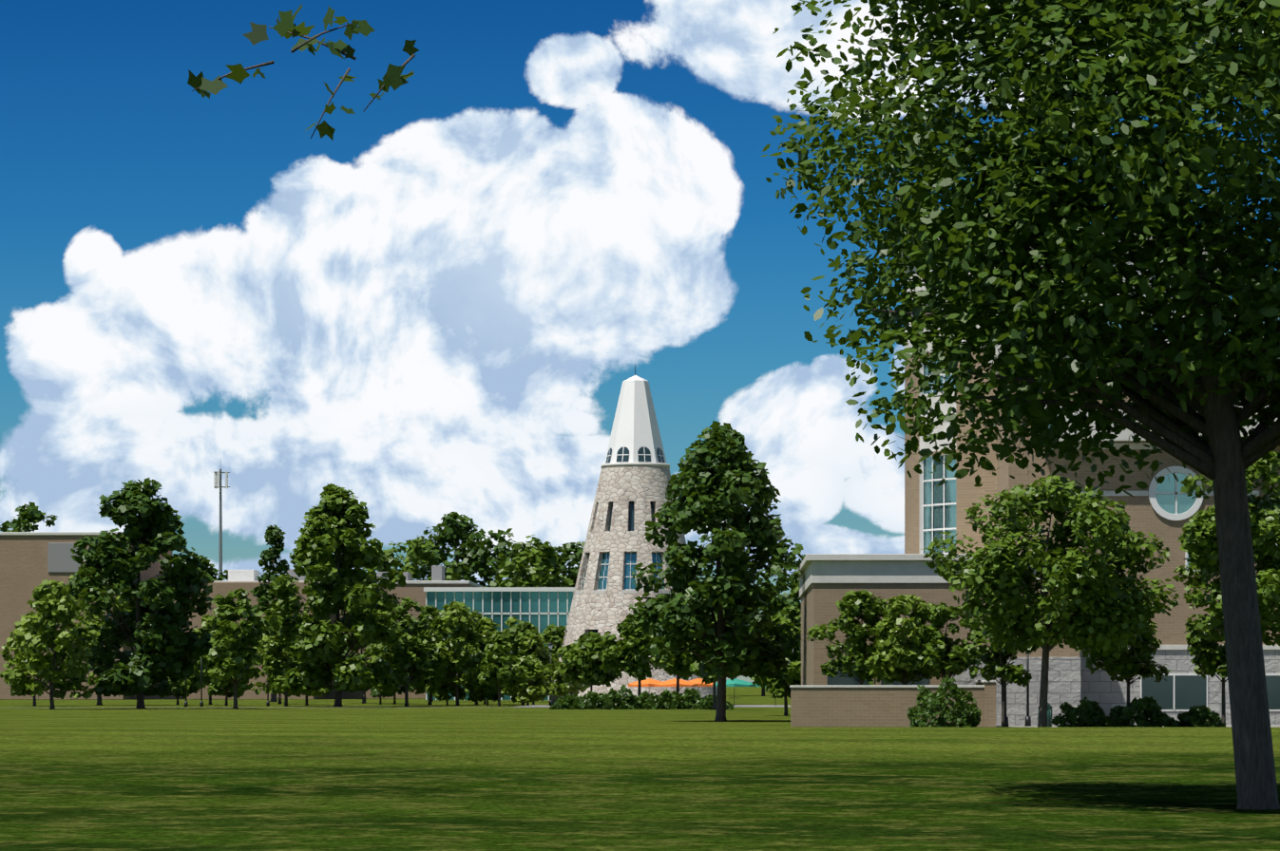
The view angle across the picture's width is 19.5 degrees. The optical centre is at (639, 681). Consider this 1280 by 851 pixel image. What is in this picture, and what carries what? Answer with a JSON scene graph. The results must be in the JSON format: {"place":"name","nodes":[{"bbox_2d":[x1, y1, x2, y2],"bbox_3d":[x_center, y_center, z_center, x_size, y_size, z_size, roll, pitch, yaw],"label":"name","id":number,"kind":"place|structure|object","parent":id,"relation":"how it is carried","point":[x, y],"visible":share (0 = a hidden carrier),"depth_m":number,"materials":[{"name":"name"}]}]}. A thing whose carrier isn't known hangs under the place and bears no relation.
{"place":"outdoors","nodes":[
{"label":"outdoors","id":0,"kind":"place"},
{"bbox_2d":[187,3,419,140],"bbox_3d":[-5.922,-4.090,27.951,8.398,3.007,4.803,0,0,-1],"label":"branch","id":1,"kind":"object","parent":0,"point":[285,27],"visible":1,"depth_m":27.83,"materials":[{"name":"green plant"}]},
{"bbox_2d":[0,0,1279,586],"bbox_3d":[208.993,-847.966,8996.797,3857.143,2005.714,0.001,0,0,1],"label":"cloud","id":2,"kind":"structure","parent":0,"point":[471,260],"depth_m":9014.65,"materials":[{"name":"white"}]},
{"bbox_2d":[0,682,1279,850],"bbox_3d":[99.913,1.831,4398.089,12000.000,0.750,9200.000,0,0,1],"label":"lawn","id":3,"kind":"structure","parent":0,"point":[259,775],"depth_m":68.80,"materials":[{"name":"green plant"}]},
{"bbox_2d":[0,501,57,532],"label":"tree","id":4,"kind":"object","parent":3,"relation":"on","point":[31,513],"visible":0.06,"depth_m":535.83,"materials":[{"name":"green plant"}]},
{"bbox_2d":[0,611,72,706],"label":"tree","id":5,"kind":"object","parent":3,"relation":"on","point":[18,690],"visible":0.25,"depth_m":330.36,"materials":[{"name":"green plant"}]},
{"bbox_2d":[0,579,100,709],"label":"tree","id":6,"kind":"object","parent":3,"relation":"on","point":[51,601],"visible":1,"depth_m":291.41,"materials":[{"name":"green plant"}]},
{"bbox_2d":[57,572,134,706],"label":"tree","id":7,"kind":"object","parent":3,"relation":"on","point":[121,605],"visible":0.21,"depth_m":339.11,"materials":[{"name":"green plant"}]},
{"bbox_2d":[65,477,213,708],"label":"tree","id":8,"kind":"object","parent":3,"relation":"on","point":[177,648],"visible":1,"depth_m":298.70,"materials":[{"name":"green plant"}]},
{"bbox_2d":[0,532,325,700],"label":"gym building","id":9,"kind":"structure","parent":3,"relation":"on","point":[29,562],"depth_m":451.13,"materials":[{"name":"beige brick"}]},
{"bbox_2d":[155,653,205,706],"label":"tree","id":10,"kind":"object","parent":3,"relation":"on","point":[193,682],"visible":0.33,"depth_m":344.85,"materials":[{"name":"green plant"}]},
{"bbox_2d":[184,677,188,706],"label":"lamp post","id":11,"kind":"object","parent":3,"relation":"on","point":[185,703],"visible":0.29,"depth_m":322.18,"materials":[{"name":"grey metal"}]},
{"bbox_2d":[199,657,203,706],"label":"lamp post","id":12,"kind":"object","parent":3,"relation":"on","point":[200,703],"visible":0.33,"depth_m":326.18,"materials":[{"name":"grey metal"}]},
{"bbox_2d":[191,614,214,705],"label":"tree","id":13,"kind":"object","parent":3,"relation":"on","point":[206,620],"visible":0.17,"depth_m":349.62,"materials":[{"name":"green plant"}]},
{"bbox_2d":[198,555,228,582],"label":"tree","id":14,"kind":"object","parent":3,"relation":"on","point":[207,567],"visible":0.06,"depth_m":574.11,"materials":[{"name":"green plant"}]},
{"bbox_2d":[213,469,229,575],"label":"light mast","id":15,"kind":"object","parent":3,"relation":"on","point":[217,479],"visible":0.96,"depth_m":620.83,"materials":[{"name":"grey metal"}]},
{"bbox_2d":[197,627,249,706],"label":"tree","id":16,"kind":"object","parent":3,"relation":"on","point":[225,691],"visible":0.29,"depth_m":334.37,"materials":[{"name":"green plant"}]},
{"bbox_2d":[207,588,267,709],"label":"tree","id":17,"kind":"object","parent":3,"relation":"on","point":[230,654],"visible":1,"depth_m":295.04,"materials":[{"name":"green plant"}]},
{"bbox_2d":[249,626,285,704],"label":"tree","id":18,"kind":"object","parent":3,"relation":"on","point":[258,684],"visible":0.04,"depth_m":358.99,"materials":[{"name":"green plant"}]},
{"bbox_2d":[266,649,269,706],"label":"lamp post","id":19,"kind":"object","parent":3,"relation":"on","point":[267,703],"visible":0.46,"depth_m":330.05,"materials":[{"name":"grey metal"}]},
{"bbox_2d":[248,524,304,702],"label":"tree","id":20,"kind":"object","parent":3,"relation":"on","point":[274,536],"visible":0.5,"depth_m":399.74,"materials":[{"name":"green plant"}]},
{"bbox_2d":[260,607,305,706],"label":"tree","id":21,"kind":"object","parent":3,"relation":"on","point":[274,644],"visible":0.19,"depth_m":329.10,"materials":[{"name":"green plant"}]},
{"bbox_2d":[279,615,331,706],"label":"tree","id":22,"kind":"object","parent":3,"relation":"on","point":[310,693],"visible":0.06,"depth_m":338.96,"materials":[{"name":"green plant"}]},
{"bbox_2d":[262,483,406,706],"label":"tree","id":23,"kind":"object","parent":3,"relation":"on","point":[344,587],"visible":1,"depth_m":320.08,"materials":[{"name":"green plant"}]},
{"bbox_2d":[213,566,483,699],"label":"long building","id":24,"kind":"structure","parent":3,"relation":"on","point":[412,590],"depth_m":470.17,"materials":[{"name":"beige brick"}]},
{"bbox_2d":[332,603,377,704],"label":"tree","id":25,"kind":"object","parent":3,"relation":"on","point":[362,659],"visible":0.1,"depth_m":371.78,"materials":[{"name":"green plant"}]},
{"bbox_2d":[361,642,399,705],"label":"tree","id":26,"kind":"object","parent":3,"relation":"on","point":[383,685],"visible":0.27,"depth_m":348.98,"materials":[{"name":"green plant"}]},
{"bbox_2d":[362,549,399,578],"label":"tree","id":27,"kind":"object","parent":3,"relation":"on","point":[388,561],"visible":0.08,"depth_m":558.02,"materials":[{"name":"green plant"}]},
{"bbox_2d":[369,685,418,704],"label":"tree","id":28,"kind":"object","parent":3,"relation":"on","point":[374,694],"visible":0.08,"depth_m":359.75,"materials":[{"name":"green plant"}]},
{"bbox_2d":[369,596,439,706],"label":"tree","id":29,"kind":"object","parent":3,"relation":"on","point":[413,659],"visible":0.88,"depth_m":330.90,"materials":[{"name":"green plant"}]},
{"bbox_2d":[388,535,458,580],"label":"tree","id":30,"kind":"object","parent":3,"relation":"on","point":[417,546],"visible":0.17,"depth_m":565.41,"materials":[{"name":"green plant"}]},
{"bbox_2d":[409,636,450,702],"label":"tree","id":31,"kind":"object","parent":3,"relation":"on","point":[427,692],"depth_m":399.72,"materials":[{"name":"green plant"}]},
{"bbox_2d":[402,605,458,706],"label":"tree","id":32,"kind":"object","parent":3,"relation":"on","point":[429,613],"visible":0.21,"depth_m":344.22,"materials":[{"name":"green plant"}]},
{"bbox_2d":[425,646,474,706],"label":"tree","id":33,"kind":"object","parent":3,"relation":"on","point":[441,693],"visible":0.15,"depth_m":338.95,"materials":[{"name":"green plant"}]},
{"bbox_2d":[410,511,497,586],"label":"tree","id":34,"kind":"object","parent":3,"relation":"on","point":[453,533],"visible":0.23,"depth_m":573.00,"materials":[{"name":"green plant"}]},
{"bbox_2d":[423,600,495,706],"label":"tree","id":35,"kind":"object","parent":3,"relation":"on","point":[453,617],"visible":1,"depth_m":334.60,"materials":[{"name":"green plant"}]},
{"bbox_2d":[458,610,482,691],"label":"tree","id":36,"kind":"object","parent":3,"relation":"on","point":[476,613],"visible":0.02,"depth_m":404.95,"materials":[{"name":"green plant"}]},
{"bbox_2d":[447,612,512,705],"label":"tree","id":37,"kind":"object","parent":3,"relation":"on","point":[486,623],"visible":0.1,"depth_m":349.17,"materials":[{"name":"green plant"}]},
{"bbox_2d":[464,650,503,706],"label":"tree","id":38,"kind":"object","parent":3,"relation":"on","point":[487,693],"visible":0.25,"depth_m":336.77,"materials":[{"name":"green plant"}]},
{"bbox_2d":[464,644,504,705],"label":"tree","id":39,"kind":"object","parent":3,"relation":"on","point":[468,691],"depth_m":357.61,"materials":[{"name":"green plant"}]},
{"bbox_2d":[443,528,545,587],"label":"tree","id":40,"kind":"object","parent":3,"relation":"on","point":[487,559],"visible":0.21,"depth_m":569.83,"materials":[{"name":"green plant"}]},
{"bbox_2d":[423,587,574,700],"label":"glass pavilion","id":41,"kind":"structure","parent":3,"relation":"on","point":[541,608],"depth_m":439.64,"materials":[{"name":"teal glass"}]},
{"bbox_2d":[477,631,529,706],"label":"tree","id":42,"kind":"object","parent":3,"relation":"on","point":[496,661],"visible":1,"depth_m":328.92,"materials":[{"name":"green plant"}]},
{"bbox_2d":[502,616,524,702],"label":"tree","id":43,"kind":"object","parent":3,"relation":"on","point":[510,621],"visible":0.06,"depth_m":397.06,"materials":[{"name":"green plant"}]},
{"bbox_2d":[500,654,547,706],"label":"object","id":44,"kind":"object","parent":3,"relation":"on","point":[535,690],"visible":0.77,"depth_m":334.73,"materials":[{"name":"green plant"}]},
{"bbox_2d":[503,621,558,705],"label":"tree","id":45,"kind":"object","parent":3,"relation":"on","point":[516,634],"visible":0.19,"depth_m":344.77,"materials":[{"name":"green plant"}]},
{"bbox_2d":[489,534,573,587],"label":"tree","id":46,"kind":"object","parent":3,"relation":"on","point":[540,555],"visible":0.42,"depth_m":534.84,"materials":[{"name":"green plant"}]},
{"bbox_2d":[515,631,556,705],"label":"tree","id":47,"kind":"object","parent":3,"relation":"on","point":[540,652],"visible":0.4,"depth_m":343.79,"materials":[{"name":"green plant"}]},
{"bbox_2d":[540,623,566,649],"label":"tree","id":48,"kind":"object","parent":3,"relation":"on","point":[549,631],"visible":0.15,"depth_m":400.59,"materials":[{"name":"green plant"}]},
{"bbox_2d":[544,635,563,696],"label":"tree","id":49,"kind":"object","parent":3,"relation":"on","point":[557,641],"visible":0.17,"depth_m":350.92,"materials":[{"name":"green plant"}]},
{"bbox_2d":[528,541,585,586],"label":"tree","id":50,"kind":"object","parent":3,"relation":"on","point":[566,554],"visible":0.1,"depth_m":579.49,"materials":[{"name":"green plant"}]},
{"bbox_2d":[563,567,574,587],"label":"tree","id":51,"kind":"object","parent":3,"relation":"on","point":[569,577],"depth_m":579.92,"materials":[{"name":"green plant"}]},
{"bbox_2d":[549,694,590,709],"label":"shrub","id":52,"kind":"object","parent":3,"relation":"on","point":[571,702],"visible":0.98,"depth_m":294.49,"materials":[{"name":"green plant"}]},
{"bbox_2d":[579,690,611,709],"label":"shrub","id":53,"kind":"object","parent":3,"relation":"on","point":[591,700],"visible":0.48,"depth_m":295.33,"materials":[{"name":"green plant"}]},
{"bbox_2d":[596,684,636,709],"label":"shrub","id":54,"kind":"object","parent":3,"relation":"on","point":[611,698],"visible":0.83,"depth_m":294.67,"materials":[{"name":"green plant"}]},
{"bbox_2d":[596,608,661,696],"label":"tree","id":55,"kind":"object","parent":3,"relation":"on","point":[618,655],"visible":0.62,"depth_m":310.12,"materials":[{"name":"green plant"}]},
{"bbox_2d":[551,365,717,705],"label":"tower","id":56,"kind":"structure","parent":3,"relation":"on","point":[634,480],"depth_m":345.85,"materials":[{"name":"stone"}]},
{"bbox_2d":[622,690,656,709],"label":"shrub","id":57,"kind":"object","parent":3,"relation":"on","point":[641,699],"visible":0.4,"depth_m":295.51,"materials":[{"name":"green plant"}]},
{"bbox_2d":[644,688,685,709],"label":"shrub","id":58,"kind":"object","parent":3,"relation":"on","point":[665,699],"visible":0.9,"depth_m":294.44,"materials":[{"name":"green plant"}]},
{"bbox_2d":[649,634,702,693],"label":"tree","id":59,"kind":"object","parent":3,"relation":"on","point":[678,667],"visible":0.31,"depth_m":297.83,"materials":[{"name":"green plant"}]},
{"bbox_2d":[670,687,706,709],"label":"shrub","id":60,"kind":"object","parent":3,"relation":"on","point":[688,697],"visible":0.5,"depth_m":295.34,"materials":[{"name":"green plant"}]},
{"bbox_2d":[682,617,741,709],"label":"tree","id":61,"kind":"object","parent":3,"relation":"on","point":[707,679],"visible":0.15,"depth_m":288.93,"materials":[{"name":"green plant"}]},
{"bbox_2d":[689,694,734,709],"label":"shrub","id":62,"kind":"object","parent":3,"relation":"on","point":[700,703],"visible":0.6,"depth_m":294.32,"materials":[{"name":"green plant"}]},
{"bbox_2d":[625,420,805,722],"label":"tree","id":63,"kind":"object","parent":3,"relation":"on","point":[715,483],"visible":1,"depth_m":202.51,"materials":[{"name":"green plant"}]},
{"bbox_2d":[708,611,749,677],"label":"tree","id":64,"kind":"object","parent":3,"relation":"on","point":[732,624],"depth_m":571.99,"materials":[{"name":"green plant"}]},
{"bbox_2d":[723,584,801,696],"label":"tree","id":65,"kind":"object","parent":3,"relation":"on","point":[779,602],"visible":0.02,"depth_m":559.76,"materials":[{"name":"green plant"}]},
{"bbox_2d":[750,605,801,716],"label":"tree","id":66,"kind":"object","parent":3,"relation":"on","point":[778,685],"visible":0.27,"depth_m":238.28,"materials":[{"name":"green plant"}]},
{"bbox_2d":[786,614,801,681],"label":"tree","id":67,"kind":"object","parent":3,"relation":"on","point":[794,669],"visible":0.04,"depth_m":230.75,"materials":[{"name":"green plant"}]},
{"bbox_2d":[788,578,801,654],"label":"tree","id":68,"kind":"object","parent":3,"relation":"on","point":[794,592],"visible":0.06,"depth_m":562.38,"materials":[{"name":"green plant"}]},
{"bbox_2d":[805,589,906,686],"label":"tree","id":69,"kind":"object","parent":3,"relation":"on","point":[865,607],"visible":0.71,"depth_m":181.26,"materials":[{"name":"green plant"}]},
{"bbox_2d":[789,680,996,727],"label":"brick garden wall","id":70,"kind":"structure","parent":3,"relation":"on","point":[850,706],"depth_m":177.02,"materials":[{"name":"brick"}]},
{"bbox_2d":[867,594,950,686],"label":"tree","id":71,"kind":"object","parent":3,"relation":"on","point":[895,662],"visible":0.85,"depth_m":179.22,"materials":[{"name":"green plant"}]},
{"bbox_2d":[907,674,981,727],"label":"round shrub","id":72,"kind":"object","parent":3,"relation":"on","point":[957,716],"visible":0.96,"depth_m":170.24,"materials":[{"name":"green plant"}]},
{"bbox_2d":[914,601,981,685],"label":"tree","id":73,"kind":"object","parent":3,"relation":"on","point":[938,660],"visible":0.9,"depth_m":178.38,"materials":[{"name":"green plant"}]},
{"bbox_2d":[959,624,1037,727],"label":"tree","id":74,"kind":"object","parent":3,"relation":"on","point":[995,661],"visible":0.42,"depth_m":171.55,"materials":[{"name":"green plant"}]},
{"bbox_2d":[760,0,1279,809],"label":"tree","id":75,"kind":"object","parent":3,"relation":"on","point":[1081,91],"visible":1,"depth_m":57.90,"materials":[{"name":"green plant"}]},
{"bbox_2d":[796,232,1279,725],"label":"building","id":76,"kind":"structure","parent":3,"relation":"on","point":[1165,510],"depth_m":188.38,"materials":[{"name":"beige brick"}]},
{"bbox_2d":[920,475,1180,727],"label":"tree","id":77,"kind":"object","parent":3,"relation":"on","point":[1099,601],"visible":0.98,"depth_m":163.65,"materials":[{"name":"green plant"}]},
{"bbox_2d":[1050,696,1114,727],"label":"shrub","id":78,"kind":"object","parent":3,"relation":"on","point":[1085,714],"visible":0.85,"depth_m":168.22,"materials":[{"name":"green plant"}]},
{"bbox_2d":[1085,621,1170,725],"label":"tree","id":79,"kind":"object","parent":3,"relation":"on","point":[1136,660],"visible":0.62,"depth_m":169.42,"materials":[{"name":"green plant"}]},
{"bbox_2d":[1098,696,1178,727],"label":"shrub","id":80,"kind":"object","parent":3,"relation":"on","point":[1152,716],"visible":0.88,"depth_m":167.86,"materials":[{"name":"green plant"}]},
{"bbox_2d":[1176,705,1226,727],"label":"shrub","id":81,"kind":"object","parent":3,"relation":"on","point":[1198,716],"visible":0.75,"depth_m":168.06,"materials":[{"name":"green plant"}]},
{"bbox_2d":[1184,607,1227,725],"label":"tree","id":82,"kind":"object","parent":3,"relation":"on","point":[1209,655],"visible":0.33,"depth_m":170.10,"materials":[{"name":"green plant"}]},
{"bbox_2d":[1172,436,1279,647],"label":"tree","id":83,"kind":"object","parent":3,"relation":"on","point":[1197,538],"visible":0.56,"depth_m":163.30,"materials":[{"name":"green plant"}]},
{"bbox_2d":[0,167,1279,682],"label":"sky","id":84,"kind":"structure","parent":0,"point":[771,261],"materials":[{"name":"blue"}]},
{"bbox_2d":[519,705,1279,727],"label":"path","id":85,"kind":"structure","parent":0,"point":[1271,726],"depth_m":329.02,"materials":[{"name":"concrete"}]},
{"bbox_2d":[548,641,553,706],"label":"lamp post","id":86,"kind":"object","parent":85,"relation":"on","point":[550,645],"visible":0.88,"depth_m":337.42,"materials":[{"name":"grey metal"}]},
{"bbox_2d":[543,644,590,697],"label":"tree","id":87,"kind":"object","parent":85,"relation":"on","point":[560,688],"visible":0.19,"depth_m":328.73,"materials":[{"name":"green plant"}]},
{"bbox_2d":[554,631,626,692],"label":"tree","id":88,"kind":"object","parent":85,"relation":"on","point":[582,657],"visible":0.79,"depth_m":316.09,"materials":[{"name":"green plant"}]},
{"bbox_2d":[628,678,662,687],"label":"patio umbrella","id":89,"kind":"object","parent":85,"relation":"on","point":[648,682],"visible":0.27,"depth_m":331.24,"materials":[{"name":"orange fabric"}]},
{"bbox_2d":[654,678,698,687],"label":"patio umbrella","id":90,"kind":"object","parent":85,"relation":"on","point":[673,683],"visible":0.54,"depth_m":328.19,"materials":[{"name":"orange fabric"}]},
{"bbox_2d":[689,678,712,698],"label":"patio umbrella","id":91,"kind":"object","parent":85,"relation":"on","point":[698,681],"visible":0.25,"depth_m":333.90,"materials":[{"name":"orange fabric"}]},
{"bbox_2d":[715,677,755,706],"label":"patio umbrella","id":92,"kind":"object","parent":85,"relation":"on","point":[735,682],"visible":0.62,"depth_m":329.05,"materials":[{"name":"teal fabric"}]},
{"bbox_2d":[1004,683,1008,726],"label":"lamp post","id":93,"kind":"object","parent":85,"relation":"on","point":[1006,721],"visible":0.12,"depth_m":179.80,"materials":[{"name":"grey metal"}]},
{"bbox_2d":[1024,653,1031,726],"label":"lamp post","id":94,"kind":"object","parent":85,"relation":"on","point":[1027,722],"visible":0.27,"depth_m":181.78,"materials":[{"name":"grey metal"}]},
{"bbox_2d":[1037,702,1051,727],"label":"trash bin","id":95,"kind":"object","parent":85,"relation":"on","point":[1049,716],"visible":0.4,"depth_m":177.56,"materials":[{"name":"teal metal"}]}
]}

